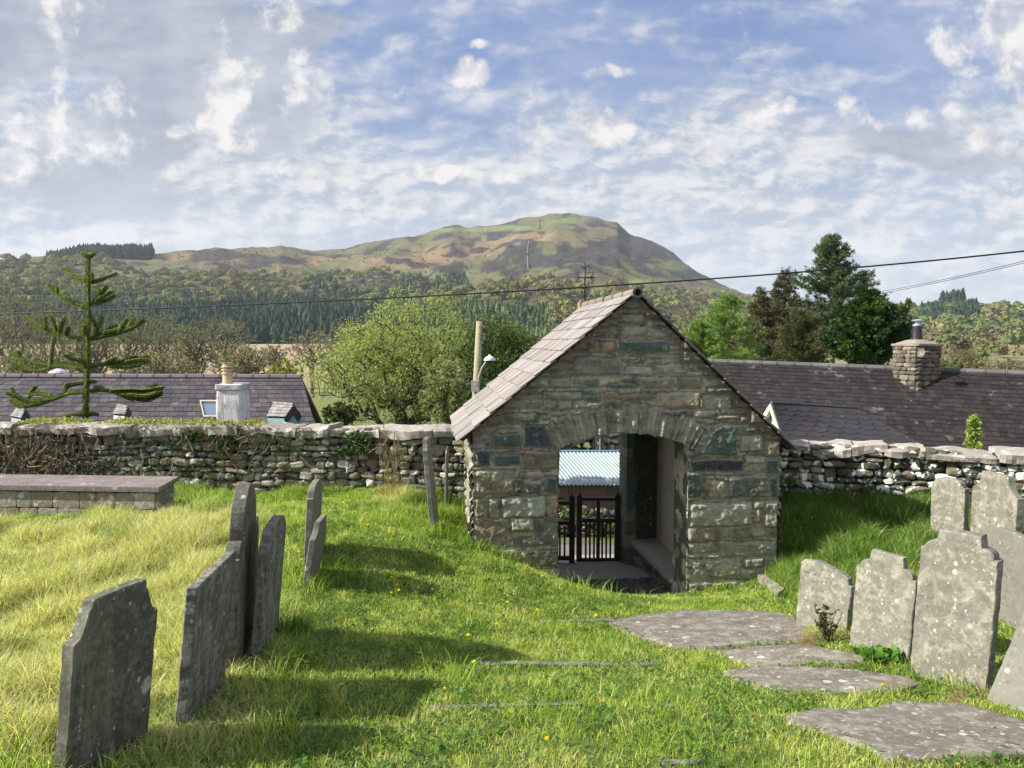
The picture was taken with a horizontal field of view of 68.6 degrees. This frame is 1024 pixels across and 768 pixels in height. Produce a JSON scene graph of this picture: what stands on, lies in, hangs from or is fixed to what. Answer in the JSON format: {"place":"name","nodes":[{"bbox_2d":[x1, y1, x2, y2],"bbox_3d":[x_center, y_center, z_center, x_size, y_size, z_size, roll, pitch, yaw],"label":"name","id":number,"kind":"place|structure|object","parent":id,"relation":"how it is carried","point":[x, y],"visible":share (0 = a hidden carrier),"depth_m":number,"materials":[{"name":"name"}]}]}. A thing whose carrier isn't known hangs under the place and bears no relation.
{"place":"outdoors","nodes":[
{"label":"outdoors","id":0,"kind":"place"},
{"bbox_2d":[0,213,1023,343],"bbox_3d":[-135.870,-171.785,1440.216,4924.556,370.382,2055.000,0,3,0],"label":"hills","id":1,"kind":"structure","parent":0,"point":[557,232],"depth_m":1183.06,"materials":[{"name":"plant"}]},
{"bbox_2d":[0,251,125,268],"bbox_3d":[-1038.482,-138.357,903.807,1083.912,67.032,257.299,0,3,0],"label":"ridge woodland","id":2,"kind":"object","parent":1,"relation":"on","point":[10,260],"visible":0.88,"depth_m":960.01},
{"bbox_2d":[46,242,154,260],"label":"ridge plantation","id":3,"kind":"object","parent":1,"relation":"on","point":[130,250],"visible":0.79,"depth_m":1058.60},
{"bbox_2d":[0,261,759,331],"bbox_3d":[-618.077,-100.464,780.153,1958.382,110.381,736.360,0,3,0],"label":"broadleaf woodland","id":4,"kind":"object","parent":1,"relation":"on","point":[117,284],"visible":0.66,"depth_m":796.14,"materials":[{"name":"plant"}]},
{"bbox_2d":[177,239,693,284],"bbox_3d":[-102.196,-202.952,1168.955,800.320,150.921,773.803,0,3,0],"label":"hill scrub","id":5,"kind":"object","parent":1,"relation":"on","point":[423,259],"visible":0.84,"depth_m":1149.06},
{"bbox_2d":[775,300,1023,333],"bbox_3d":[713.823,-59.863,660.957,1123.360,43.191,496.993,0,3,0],"label":"valley side woodland","id":6,"kind":"object","parent":1,"relation":"on","point":[1010,317],"visible":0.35,"depth_m":539.22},
{"bbox_2d":[919,287,980,319],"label":"valley side conifers","id":7,"kind":"object","parent":1,"relation":"on","point":[937,309],"visible":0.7,"depth_m":650.00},
{"bbox_2d":[0,484,1023,767],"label":"churchyard ground","id":8,"kind":"structure","parent":0,"point":[520,732],"depth_m":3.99,"materials":[{"name":"plant"}]},
{"bbox_2d":[0,474,178,517],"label":"table tomb","id":9,"kind":"object","parent":8,"relation":"on","point":[50,494],"visible":0.74,"depth_m":8.52,"materials":[{"name":"stone"}]},
{"bbox_2d":[54,578,157,767],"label":"headstone","id":10,"kind":"object","parent":8,"relation":"on","point":[106,669],"visible":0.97,"depth_m":3.09,"materials":[{"name":"stone"}]},
{"bbox_2d":[84,516,146,540],"bbox_3d":[-3.864,1.436,7.279,0.587,0.217,0.600,-1,3,-16],"label":"grass tussock","id":11,"kind":"object","parent":8,"relation":"on","point":[107,531],"depth_m":7.23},
{"bbox_2d":[174,550,235,728],"bbox_3d":[-1.534,1.387,3.749,0.153,0.950,0.635,0,3,-4],"label":"headstone","id":12,"kind":"object","parent":8,"relation":"on","point":[206,626],"visible":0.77,"depth_m":3.63,"materials":[{"name":"stone"}]},
{"bbox_2d":[225,483,258,674],"bbox_3d":[-1.663,1.292,4.607,0.151,1.370,0.857,-1,3,-11],"label":"headstone","id":13,"kind":"object","parent":8,"relation":"on","point":[243,541],"visible":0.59,"depth_m":4.39,"materials":[{"name":"stone"}]},
{"bbox_2d":[250,515,285,659],"bbox_3d":[-1.532,1.395,4.701,0.169,1.120,0.536,0,3,-6],"label":"headstone","id":14,"kind":"object","parent":8,"relation":"on","point":[269,578],"visible":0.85,"depth_m":4.52,"materials":[{"name":"stone"}]},
{"bbox_2d":[274,606,319,639],"bbox_3d":[-1.478,1.606,4.967,0.466,0.166,0.494,0,3,0],"label":"grass tussock","id":15,"kind":"object","parent":8,"relation":"on","point":[287,622],"depth_m":5.01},
{"bbox_2d":[304,479,322,564],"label":"headstone","id":16,"kind":"object","parent":8,"relation":"on","point":[313,505],"visible":0.45,"depth_m":6.44,"materials":[{"name":"grey stone"}]},
{"bbox_2d":[303,514,326,589],"bbox_3d":[-1.629,1.471,6.165,0.191,0.750,0.455,0,3,0],"label":"headstone","id":17,"kind":"object","parent":8,"relation":"on","point":[315,550],"visible":0.76,"depth_m":6.01,"materials":[{"name":"grey stone"}]},
{"bbox_2d":[371,422,414,495],"bbox_3d":[-1.465,0.949,9.363,0.548,0.954,0.545,-2,4,-29],"label":"dry reed clump","id":18,"kind":"object","parent":8,"relation":"on","point":[392,485],"visible":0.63,"depth_m":9.35,"materials":[{"name":"beige plant"}]},
{"bbox_2d":[423,437,438,528],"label":"headstone","id":19,"kind":"object","parent":8,"relation":"on","point":[430,483],"visible":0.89,"depth_m":7.89,"materials":[{"name":"grey stone"}]},
{"bbox_2d":[444,446,448,506],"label":"headstone","id":20,"kind":"object","parent":8,"relation":"on","point":[446,472],"visible":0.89,"depth_m":9.16,"materials":[{"name":"grey stone"}]},
{"bbox_2d":[449,446,464,502],"bbox_3d":[-0.705,1.205,9.357,0.273,0.870,0.026,-2,4,-37],"label":"iron rod","id":21,"kind":"object","parent":8,"relation":"on","point":[455,475],"visible":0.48,"depth_m":9.35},
{"bbox_2d":[430,701,585,710],"bbox_3d":[-0.009,1.676,3.829,0.812,0.141,0.059,-1,3,-11],"label":"kerb stone","id":22,"kind":"object","parent":8,"relation":"on","point":[535,706],"visible":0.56,"depth_m":3.83,"materials":[{"name":"grey stone"}]},
{"bbox_2d":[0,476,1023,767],"bbox_3d":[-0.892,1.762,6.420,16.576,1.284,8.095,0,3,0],"label":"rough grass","id":23,"kind":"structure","parent":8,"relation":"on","point":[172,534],"depth_m":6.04,"materials":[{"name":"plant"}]},
{"bbox_2d":[0,484,1023,767],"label":"clover","id":24,"kind":"object","parent":8,"relation":"on","point":[440,744],"visible":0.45,"depth_m":4.12,"materials":[{"name":"green plant"}]},
{"bbox_2d":[467,661,663,667],"bbox_3d":[0.365,1.815,4.769,1.315,0.223,0.086,-1,3,-12],"label":"kerb stone","id":25,"kind":"object","parent":8,"relation":"on","point":[568,663],"visible":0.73,"depth_m":4.75,"materials":[{"name":"grey stone"}]},
{"bbox_2d":[540,618,615,622],"bbox_3d":[0.543,1.936,6.027,0.691,0.162,0.074,-1,3,-20],"label":"kerb stone","id":26,"kind":"object","parent":8,"relation":"on","point":[608,619],"visible":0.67,"depth_m":6.06,"materials":[{"name":"grey stone"}]},
{"bbox_2d":[450,263,799,594],"bbox_3d":[1.117,0.644,9.540,3.768,4.622,3.195,0,3,-6],"label":"lychgate","id":27,"kind":"object","parent":8,"relation":"on","point":[704,441],"visible":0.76,"depth_m":8.10,"materials":[{"name":"stone"}]},
{"bbox_2d":[558,492,574,562],"bbox_3d":[0.577,2.042,10.600,0.614,1.062,0.100,1,3,9],"label":"gate leaf","id":28,"kind":"object","parent":27,"relation":"attached to","point":[570,557],"visible":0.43,"depth_m":10.56,"materials":[{"name":"metal"}]},
{"bbox_2d":[576,491,620,561],"bbox_3d":[1.262,2.089,10.694,0.688,1.140,0.116,0,3,0],"label":"gate leaf","id":29,"kind":"object","parent":27,"relation":"attached to","point":[616,498],"visible":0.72,"depth_m":10.69,"materials":[{"name":"metal"}]},
{"bbox_2d":[658,759,705,767],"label":"kerb stone","id":30,"kind":"object","parent":8,"relation":"on","point":[676,761],"visible":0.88,"depth_m":3.11,"materials":[{"name":"grey stone"}]},
{"bbox_2d":[606,609,809,651],"bbox_3d":[1.466,1.904,5.800,1.588,0.283,1.208,0,3,0],"label":"ledger stone","id":31,"kind":"object","parent":8,"relation":"on","point":[695,628],"visible":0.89,"depth_m":5.73,"materials":[{"name":"stone"}]},
{"bbox_2d":[757,574,784,596],"bbox_3d":[2.572,2.054,7.460,0.088,0.438,1.486,1,3,11],"label":"kerb stone","id":32,"kind":"object","parent":8,"relation":"on","point":[766,578],"visible":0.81,"depth_m":7.38,"materials":[{"name":"stone"}]},
{"bbox_2d":[781,473,797,492],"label":"bramble","id":33,"kind":"object","parent":8,"relation":"on","point":[789,482],"visible":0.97,"depth_m":9.42,"materials":[{"name":"green plant"}]},
{"bbox_2d":[717,644,866,666],"bbox_3d":[1.838,1.825,4.947,0.905,0.251,0.498,1,3,10],"label":"ledger stone","id":34,"kind":"object","parent":8,"relation":"on","point":[771,655],"visible":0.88,"depth_m":4.91,"materials":[{"name":"stone"}]},
{"bbox_2d":[783,627,849,648],"bbox_3d":[2.187,1.771,5.129,0.680,0.050,0.705,0,3,0],"label":"dead grass heap","id":35,"kind":"object","parent":8,"relation":"on","point":[809,638],"visible":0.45,"depth_m":5.22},
{"bbox_2d":[723,666,921,695],"bbox_3d":[1.826,1.779,4.436,1.042,0.192,0.555,0,3,0],"label":"ledger stone","id":36,"kind":"object","parent":8,"relation":"on","point":[813,678],"visible":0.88,"depth_m":4.40,"materials":[{"name":"stone"}]},
{"bbox_2d":[796,558,854,631],"bbox_3d":[2.312,1.718,5.573,0.125,0.790,0.440,-2,4,-34],"label":"headstone","id":37,"kind":"object","parent":8,"relation":"on","point":[822,582],"visible":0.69,"depth_m":5.55,"materials":[{"name":"stone"}]},
{"bbox_2d":[814,603,842,643],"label":"leafy sprig","id":38,"kind":"object","parent":8,"relation":"on","point":[826,632],"visible":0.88,"depth_m":5.12,"materials":[{"name":"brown plant"}]},
{"bbox_2d":[859,642,901,663],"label":"dock plant","id":39,"kind":"object","parent":8,"relation":"on","point":[882,655],"visible":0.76,"depth_m":4.66,"materials":[{"name":"green plant"}]},
{"bbox_2d":[849,549,917,662],"bbox_3d":[2.390,1.569,4.845,0.128,0.960,0.437,-2,4,-28],"label":"headstone","id":40,"kind":"object","parent":8,"relation":"on","point":[885,596],"visible":0.72,"depth_m":4.81,"materials":[{"name":"stone"}]},
{"bbox_2d":[780,439,1023,500],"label":"boundary wall","id":41,"kind":"structure","parent":8,"relation":"on","point":[895,467],"depth_m":9.24,"materials":[{"name":"stone"}]},
{"bbox_2d":[786,701,1023,763],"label":"ledger stone","id":42,"kind":"object","parent":8,"relation":"on","point":[923,729],"visible":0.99,"depth_m":3.57,"materials":[{"name":"stone"}]},
{"bbox_2d":[930,477,968,536],"bbox_3d":[4.474,1.442,7.680,0.077,0.960,0.383,-1,3,-22],"label":"headstone","id":43,"kind":"object","parent":8,"relation":"on","point":[949,502],"visible":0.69,"depth_m":7.63,"materials":[{"name":"stone"}]},
{"bbox_2d":[910,527,1003,691],"bbox_3d":[2.567,1.452,4.361,0.163,1.200,0.440,-2,4,-38],"label":"headstone","id":44,"kind":"object","parent":8,"relation":"on","point":[958,603],"visible":0.84,"depth_m":4.31,"materials":[{"name":"stone"}]},
{"bbox_2d":[929,685,1015,713],"bbox_3d":[2.533,1.701,3.970,0.606,0.038,0.604,0,3,0],"label":"dead grass heap","id":45,"kind":"object","parent":8,"relation":"on","point":[956,699],"visible":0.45,"depth_m":4.08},
{"bbox_2d":[970,470,1023,533],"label":"headstone","id":46,"kind":"object","parent":8,"relation":"on","point":[997,500],"visible":0.59,"depth_m":6.72,"materials":[{"name":"stone"}]},
{"bbox_2d":[983,527,1023,629],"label":"headstone","id":47,"kind":"object","parent":8,"relation":"on","point":[1007,544],"visible":0.39,"depth_m":5.36,"materials":[{"name":"grey stone"}]},
{"bbox_2d":[985,612,1023,712],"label":"headstone","id":48,"kind":"object","parent":8,"relation":"on","point":[1007,687],"visible":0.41,"depth_m":4.00,"materials":[{"name":"grey stone"}]},
{"bbox_2d":[0,342,1023,544],"bbox_3d":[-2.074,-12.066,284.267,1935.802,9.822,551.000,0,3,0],"label":"valley ground","id":49,"kind":"structure","parent":0,"point":[317,402],"depth_m":206.02,"materials":[{"name":"plant"}]},
{"bbox_2d":[0,311,16,372],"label":"budding tree","id":50,"kind":"object","parent":49,"relation":"on","point":[1,348],"visible":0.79,"depth_m":50.89,"materials":[{"name":"brown plant"}]},
{"bbox_2d":[0,276,57,372],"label":"budding tree","id":51,"kind":"object","parent":49,"relation":"on","point":[11,336],"visible":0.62,"depth_m":57.89,"materials":[{"name":"brown plant"}]},
{"bbox_2d":[0,340,71,373],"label":"budding tree","id":52,"kind":"object","parent":49,"relation":"on","point":[44,355],"visible":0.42,"depth_m":39.56,"materials":[{"name":"brown plant"}]},
{"bbox_2d":[19,276,102,373],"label":"budding tree","id":53,"kind":"object","parent":49,"relation":"on","point":[60,342],"visible":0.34,"depth_m":61.64,"materials":[{"name":"brown plant"}]},
{"bbox_2d":[4,251,165,422],"bbox_3d":[-7.193,0.481,12.764,3.410,5.430,1.039,0,3,8],"label":"monkey puzzle tree","id":54,"kind":"object","parent":49,"relation":"on","point":[17,400],"visible":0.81,"depth_m":12.57,"materials":[{"name":"green plant"}]},
{"bbox_2d":[56,318,122,373],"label":"budding tree","id":55,"kind":"object","parent":49,"relation":"on","point":[98,351],"visible":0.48,"depth_m":43.64,"materials":[{"name":"brown plant"}]},
{"bbox_2d":[96,300,157,371],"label":"budding tree","id":56,"kind":"object","parent":49,"relation":"on","point":[129,348],"visible":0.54,"depth_m":55.63,"materials":[{"name":"brown plant"}]},
{"bbox_2d":[107,346,204,373],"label":"budding tree","id":57,"kind":"object","parent":49,"relation":"on","point":[156,365],"visible":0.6,"depth_m":37.55,"materials":[{"name":"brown plant"}]},
{"bbox_2d":[135,305,184,372],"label":"budding tree","id":58,"kind":"object","parent":49,"relation":"on","point":[158,338],"visible":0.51,"depth_m":59.52,"materials":[{"name":"brown plant"}]},
{"bbox_2d":[0,362,322,423],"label":"cottage","id":59,"kind":"structure","parent":49,"relation":"on","point":[227,393],"depth_m":19.82,"materials":[{"name":"stone"}]},
{"bbox_2d":[170,318,218,373],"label":"budding tree","id":60,"kind":"object","parent":49,"relation":"on","point":[190,353],"visible":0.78,"depth_m":49.72,"materials":[{"name":"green plant"}]},
{"bbox_2d":[199,315,256,373],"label":"budding tree","id":61,"kind":"object","parent":49,"relation":"on","point":[223,344],"visible":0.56,"depth_m":53.57,"materials":[{"name":"brown plant"}]},
{"bbox_2d":[0,421,464,499],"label":"boundary wall","id":62,"kind":"structure","parent":49,"relation":"on","point":[279,466],"depth_m":9.98,"materials":[{"name":"stone"}]},
{"bbox_2d":[0,428,103,474],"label":"ivy","id":63,"kind":"object","parent":62,"relation":"attached to","point":[28,461],"visible":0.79,"depth_m":10.17,"materials":[{"name":"brown plant"}]},
{"bbox_2d":[17,414,266,425],"bbox_3d":[-5.033,0.494,10.235,3.491,0.101,0.561,0,3,6],"label":"creeper","id":64,"kind":"object","parent":62,"relation":"on","point":[125,421],"visible":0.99,"depth_m":10.17,"materials":[{"name":"green plant"}]},
{"bbox_2d":[70,427,315,484],"bbox_3d":[-4.251,0.982,9.979,3.467,0.848,0.086,0,3,5],"label":"ivy","id":65,"kind":"object","parent":62,"relation":"attached to","point":[189,443],"visible":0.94,"depth_m":9.99,"materials":[{"name":"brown plant"}]},
{"bbox_2d":[176,422,247,476],"bbox_3d":[-3.954,0.861,9.949,1.030,0.735,0.094,0,3,6],"label":"ivy","id":66,"kind":"object","parent":62,"relation":"attached to","point":[223,443],"visible":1,"depth_m":9.93,"materials":[{"name":"green plant"}]},
{"bbox_2d":[314,428,387,468],"bbox_3d":[-2.100,0.835,9.768,1.010,0.540,0.097,0,3,6],"label":"ivy","id":67,"kind":"object","parent":62,"relation":"attached to","point":[353,448],"visible":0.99,"depth_m":9.75,"materials":[{"name":"green plant"}]},
{"bbox_2d":[0,270,468,343],"bbox_3d":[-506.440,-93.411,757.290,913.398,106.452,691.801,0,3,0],"label":"conifer plantation","id":68,"kind":"object","parent":49,"relation":"on","point":[275,323],"visible":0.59,"depth_m":554.81,"materials":[{"name":"plant"}]},
{"bbox_2d":[216,341,271,373],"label":"budding tree","id":69,"kind":"object","parent":49,"relation":"on","point":[239,361],"visible":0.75,"depth_m":39.61,"materials":[{"name":"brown plant"}]},
{"bbox_2d":[259,343,287,373],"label":"bare tree","id":70,"kind":"object","parent":49,"relation":"on","point":[272,359],"visible":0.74,"depth_m":119.65,"materials":[{"name":"brown plant"}]},
{"bbox_2d":[267,358,303,378],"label":"budding bush","id":71,"kind":"object","parent":49,"relation":"on","point":[284,370],"visible":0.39,"depth_m":30.82,"materials":[{"name":"green plant"}]},
{"bbox_2d":[286,329,335,396],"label":"bare tree","id":72,"kind":"object","parent":49,"relation":"on","point":[304,346],"visible":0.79,"depth_m":109.53,"materials":[{"name":"brown plant"}]},
{"bbox_2d":[321,401,359,425],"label":"gorse bush","id":73,"kind":"object","parent":49,"relation":"on","point":[341,410],"visible":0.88,"depth_m":16.91,"materials":[{"name":"green plant"}]},
{"bbox_2d":[321,317,363,402],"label":"bare tree","id":74,"kind":"object","parent":49,"relation":"on","point":[331,350],"visible":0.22,"depth_m":99.29,"materials":[{"name":"brown plant"}]},
{"bbox_2d":[293,282,476,425],"bbox_3d":[-3.526,0.591,24.107,7.280,7.467,6.251,0,3,0],"label":"willow tree","id":75,"kind":"object","parent":49,"relation":"on","point":[400,362],"visible":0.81,"depth_m":23.03,"materials":[{"name":"green plant"}]},
{"bbox_2d":[418,354,467,423],"bbox_3d":[-1.548,1.491,17.116,1.206,4.346,1.255,0,3,0],"label":"hawthorn bush","id":76,"kind":"object","parent":49,"relation":"on","point":[445,391],"visible":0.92,"depth_m":16.90,"materials":[{"name":"green plant"}]},
{"bbox_2d":[372,294,574,342],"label":"larch plantation","id":77,"kind":"object","parent":49,"relation":"on","point":[535,315],"visible":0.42,"depth_m":511.70,"materials":[{"name":"plant"}]},
{"bbox_2d":[471,321,485,397],"bbox_3d":[-0.909,1.062,20.037,0.435,5.470,0.335,0,3,0],"label":"utility pole","id":78,"kind":"object","parent":49,"relation":"on","point":[475,386],"visible":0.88,"depth_m":19.90,"materials":[{"name":"brown wood"}]},
{"bbox_2d":[258,376,470,388],"bbox_3d":[-3.238,-0.003,17.971,5.876,0.225,0.038,-3,4,-42],"label":"overhead cable","id":79,"kind":"object","parent":78,"relation":"attached to","point":[360,388],"visible":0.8,"depth_m":17.14,"materials":[{"name":"rubber"}]},
{"bbox_2d":[478,355,495,380],"bbox_3d":[-0.675,-0.334,19.812,0.493,0.889,0.316,0,3,0],"label":"street lamp","id":80,"kind":"object","parent":78,"relation":"attached to","point":[489,359],"visible":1,"depth_m":19.73,"materials":[{"name":"metal"}]},
{"bbox_2d":[444,308,540,408],"bbox_3d":[-0.406,0.953,22.044,2.992,6.406,4.033,1,3,21],"label":"ivied tree","id":81,"kind":"object","parent":49,"relation":"on","point":[503,345],"visible":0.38,"depth_m":21.24,"materials":[{"name":"green plant"}]},
{"bbox_2d":[568,438,592,449],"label":"hedge bush","id":82,"kind":"object","parent":49,"relation":"on","point":[590,441],"visible":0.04,"depth_m":22.30,"materials":[{"name":"green plant"}]},
{"bbox_2d":[558,506,613,537],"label":"wall","id":83,"kind":"structure","parent":49,"relation":"on","point":[590,513],"depth_m":15.68,"materials":[{"name":"stone"}]},
{"bbox_2d":[559,450,619,514],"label":"tin shed","id":84,"kind":"structure","parent":49,"relation":"on","point":[590,473],"depth_m":18.14,"materials":[{"name":"paint"}]},
{"bbox_2d":[562,433,620,449],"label":"stone outhouse","id":85,"kind":"structure","parent":49,"relation":"on","point":[605,442],"depth_m":20.64,"materials":[{"name":"stone"}]},
{"bbox_2d":[674,297,705,331],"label":"bare tree","id":86,"kind":"object","parent":49,"relation":"on","point":[690,313],"visible":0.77,"depth_m":149.14,"materials":[{"name":"brown plant"}]},
{"bbox_2d":[681,317,728,358],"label":"larch tree","id":87,"kind":"object","parent":49,"relation":"on","point":[701,332],"visible":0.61,"depth_m":29.70,"materials":[{"name":"green plant"}]},
{"bbox_2d":[691,289,766,359],"bbox_3d":[9.026,0.320,32.236,3.562,8.807,3.609,0,3,0],"label":"larch tree","id":88,"kind":"object","parent":49,"relation":"on","point":[721,321],"visible":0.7,"depth_m":31.52,"materials":[{"name":"green plant"}]},
{"bbox_2d":[737,285,781,360],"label":"spruce tree","id":89,"kind":"object","parent":49,"relation":"on","point":[766,320],"visible":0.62,"depth_m":37.67,"materials":[{"name":"green plant"}]},
{"bbox_2d":[753,265,828,362],"bbox_3d":[14.358,-0.682,39.989,3.640,11.245,4.024,-1,3,-23],"label":"spruce tree","id":90,"kind":"object","parent":49,"relation":"on","point":[781,299],"visible":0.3,"depth_m":39.44,"materials":[{"name":"green plant"}]},
{"bbox_2d":[763,307,834,362],"bbox_3d":[13.177,0.630,33.987,3.037,8.316,3.115,3,4,39],"label":"conifer tree","id":91,"kind":"object","parent":49,"relation":"on","point":[798,336],"visible":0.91,"depth_m":33.45,"materials":[{"name":"green plant"}]},
{"bbox_2d":[785,232,868,362],"bbox_3d":[15.529,-1.210,35.928,4.304,12.105,3.958,0,3,0],"label":"pine tree","id":92,"kind":"object","parent":49,"relation":"on","point":[830,253],"visible":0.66,"depth_m":35.53,"materials":[{"name":"green plant"}]},
{"bbox_2d":[680,327,1023,358],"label":"field edge trees","id":93,"kind":"object","parent":49,"relation":"on","point":[987,341],"visible":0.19,"depth_m":274.16,"materials":[{"name":"plant"}]},
{"bbox_2d":[816,288,911,364],"bbox_3d":[12.787,0.466,27.137,3.515,7.938,2.932,-2,4,-32],"label":"cypress tree","id":94,"kind":"object","parent":49,"relation":"on","point":[868,327],"visible":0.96,"depth_m":26.35,"materials":[{"name":"green plant"}]},
{"bbox_2d":[708,319,1023,450],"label":"cottage","id":95,"kind":"structure","parent":49,"relation":"on","point":[915,392],"depth_m":17.21,"materials":[{"name":"stone"}]},
{"bbox_2d":[763,401,925,446],"bbox_3d":[5.666,1.507,13.038,2.043,2.405,2.952,-1,3,-18],"label":"porch extension","id":96,"kind":"object","parent":95,"relation":"attached to","point":[808,421],"visible":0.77,"depth_m":13.08,"materials":[{"name":"stone"}]},
{"bbox_2d":[843,268,892,302],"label":"pine tree","id":97,"kind":"object","parent":49,"relation":"on","point":[866,280],"visible":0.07,"depth_m":37.51,"materials":[{"name":"green plant"}]},
{"bbox_2d":[895,297,923,338],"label":"cypress tree","id":98,"kind":"object","parent":49,"relation":"on","point":[904,309],"visible":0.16,"depth_m":32.67,"materials":[{"name":"green plant"}]},
{"bbox_2d":[939,354,955,370],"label":"budding tree","id":99,"kind":"object","parent":49,"relation":"on","point":[944,363],"visible":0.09,"depth_m":57.39,"materials":[{"name":"green plant"}]},
{"bbox_2d":[942,347,987,368],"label":"budding tree","id":100,"kind":"object","parent":49,"relation":"on","point":[959,359],"visible":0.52,"depth_m":59.55,"materials":[{"name":"green plant"}]},
{"bbox_2d":[963,413,984,449],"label":"conifer shrub","id":101,"kind":"object","parent":49,"relation":"on","point":[972,423],"visible":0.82,"depth_m":10.35,"materials":[{"name":"green plant"}]},
{"bbox_2d":[980,356,1022,369],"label":"budding tree","id":102,"kind":"object","parent":49,"relation":"on","point":[1003,365],"visible":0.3,"depth_m":65.92,"materials":[{"name":"green plant"}]},
{"bbox_2d":[0,250,1023,313],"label":"overhead cable","id":103,"kind":"object","parent":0,"point":[546,289],"visible":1,"depth_m":12.03,"materials":[{"name":"rubber"}]},
{"bbox_2d":[0,0,1023,305],"label":"sky","id":104,"kind":"structure","parent":0,"point":[729,137],"materials":[{"name":"blue"}]},
{"bbox_2d":[558,545,613,555],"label":"road","id":105,"kind":"structure","parent":0,"point":[583,550],"depth_m":13.48,"materials":[{"name":"asphalt"}]},
{"bbox_2d":[881,261,1022,291],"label":"overhead cable","id":106,"kind":"object","parent":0,"point":[957,276],"visible":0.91,"depth_m":35.30,"materials":[{"name":"rubber"}]},
{"bbox_2d":[885,263,1022,292],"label":"overhead cable","id":107,"kind":"object","parent":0,"point":[960,277],"visible":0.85,"depth_m":35.08,"materials":[{"name":"rubber"}]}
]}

